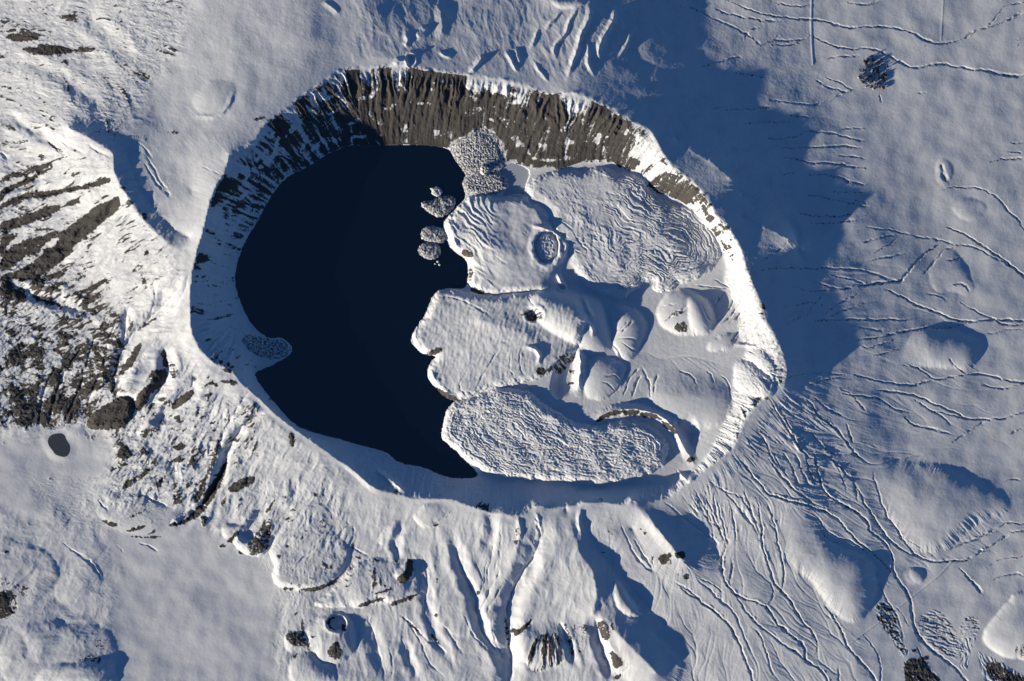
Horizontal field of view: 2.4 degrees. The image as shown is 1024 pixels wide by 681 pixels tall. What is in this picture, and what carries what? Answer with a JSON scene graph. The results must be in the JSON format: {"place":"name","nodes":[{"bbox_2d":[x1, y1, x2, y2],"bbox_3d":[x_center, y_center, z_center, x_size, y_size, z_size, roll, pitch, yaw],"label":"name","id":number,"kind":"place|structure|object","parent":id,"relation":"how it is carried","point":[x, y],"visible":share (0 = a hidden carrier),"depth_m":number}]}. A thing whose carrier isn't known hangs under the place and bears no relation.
{"place":"outdoors","nodes":[
{"label":"outdoors","id":0,"kind":"place"},
{"bbox_2d":[48,433,69,456],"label":"frozen pond","id":1,"kind":"structure","parent":0,"point":[58,444],"depth_m":299990.94},
{"bbox_2d":[235,144,476,478],"bbox_3d":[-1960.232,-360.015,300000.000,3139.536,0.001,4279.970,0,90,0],"label":"lake water","id":2,"kind":"structure","parent":0,"point":[340,281],"depth_m":300000.00},
{"bbox_2d":[418,242,440,259],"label":"island","id":3,"kind":"structure","parent":2,"relation":"in","point":[429,250],"depth_m":299971.75},
{"bbox_2d":[421,226,445,243],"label":"island","id":4,"kind":"structure","parent":2,"relation":"in","point":[434,234],"depth_m":299969.72},
{"bbox_2d":[430,186,442,196],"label":"island","id":5,"kind":"structure","parent":2,"relation":"in","point":[436,191],"depth_m":299988.44},
{"bbox_2d":[421,195,455,216],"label":"island","id":6,"kind":"structure","parent":2,"relation":"in","point":[441,206],"depth_m":299967.69},
{"bbox_2d":[190,65,787,516],"bbox_3d":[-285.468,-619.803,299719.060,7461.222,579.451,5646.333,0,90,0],"label":"crater wall","id":7,"kind":"structure","parent":0,"point":[524,125],"depth_m":299808.38},
{"bbox_2d":[234,130,747,487],"bbox_3d":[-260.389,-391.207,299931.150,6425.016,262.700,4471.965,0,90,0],"label":"crater floor","id":8,"kind":"structure","parent":0,"point":[595,380],"depth_m":299952.28},
{"bbox_2d":[413,289,585,399],"bbox_3d":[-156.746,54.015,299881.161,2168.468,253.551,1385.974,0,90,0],"label":"lava flow","id":9,"kind":"object","parent":8,"relation":"on","point":[475,344],"visible":1,"depth_m":299880.72},
{"bbox_2d":[444,195,566,294],"bbox_3d":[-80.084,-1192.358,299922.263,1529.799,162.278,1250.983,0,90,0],"label":"lava flow","id":10,"kind":"object","parent":8,"relation":"on","point":[505,245],"visible":1,"depth_m":299883.59},
{"bbox_2d":[442,386,667,485],"bbox_3d":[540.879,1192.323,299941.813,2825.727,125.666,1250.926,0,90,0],"label":"lava flow","id":11,"kind":"object","parent":8,"relation":"on","point":[501,432],"visible":1,"depth_m":299904.84},
{"bbox_2d":[526,168,719,297],"bbox_3d":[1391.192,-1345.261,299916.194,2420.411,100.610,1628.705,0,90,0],"label":"lava flow","id":12,"kind":"object","parent":8,"relation":"on","point":[623,234],"visible":1,"depth_m":299895.47},
{"bbox_2d":[658,289,715,334],"bbox_3d":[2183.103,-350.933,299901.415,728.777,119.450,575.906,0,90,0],"label":"lava dome","id":13,"kind":"structure","parent":8,"relation":"on","point":[685,312],"depth_m":299902.38},
{"bbox_2d":[0,0,1023,680],"bbox_3d":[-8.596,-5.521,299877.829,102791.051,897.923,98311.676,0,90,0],"label":"ground","id":14,"kind":"structure","parent":0,"point":[184,510],"depth_m":299957.34},
{"bbox_2d":[307,615,356,663],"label":"cinder cone","id":15,"kind":"object","parent":14,"relation":"on","point":[332,639],"visible":1,"depth_m":299973.12},
{"bbox_2d":[499,163,528,195],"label":"pond ice","id":16,"kind":"structure","parent":0,"point":[516,175],"depth_m":299987.50},
{"bbox_2d":[611,305,646,360],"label":"hill","id":17,"kind":"structure","parent":0,"point":[630,325],"depth_m":299924.12},
{"bbox_2d":[650,369,731,430],"bbox_3d":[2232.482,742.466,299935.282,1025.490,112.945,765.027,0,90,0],"label":"hill","id":18,"kind":"structure","parent":0,"point":[684,399],"depth_m":299910.84},
{"bbox_2d":[735,361,774,398],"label":"hill","id":19,"kind":"structure","parent":0,"point":[750,379],"depth_m":299795.16},
{"bbox_2d":[776,507,876,620],"bbox_3d":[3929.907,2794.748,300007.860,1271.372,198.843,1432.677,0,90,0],"label":"hill","id":20,"kind":"structure","parent":0,"point":[844,581],"depth_m":299989.16},
{"bbox_2d":[856,460,1009,550],"bbox_3d":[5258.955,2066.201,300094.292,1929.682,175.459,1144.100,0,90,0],"label":"hill","id":21,"kind":"structure","parent":0,"point":[929,507],"depth_m":300077.91},
{"bbox_2d":[900,329,983,369],"bbox_3d":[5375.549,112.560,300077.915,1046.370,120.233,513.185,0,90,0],"label":"hill","id":22,"kind":"structure","parent":0,"point":[940,348],"depth_m":300053.72}
]}

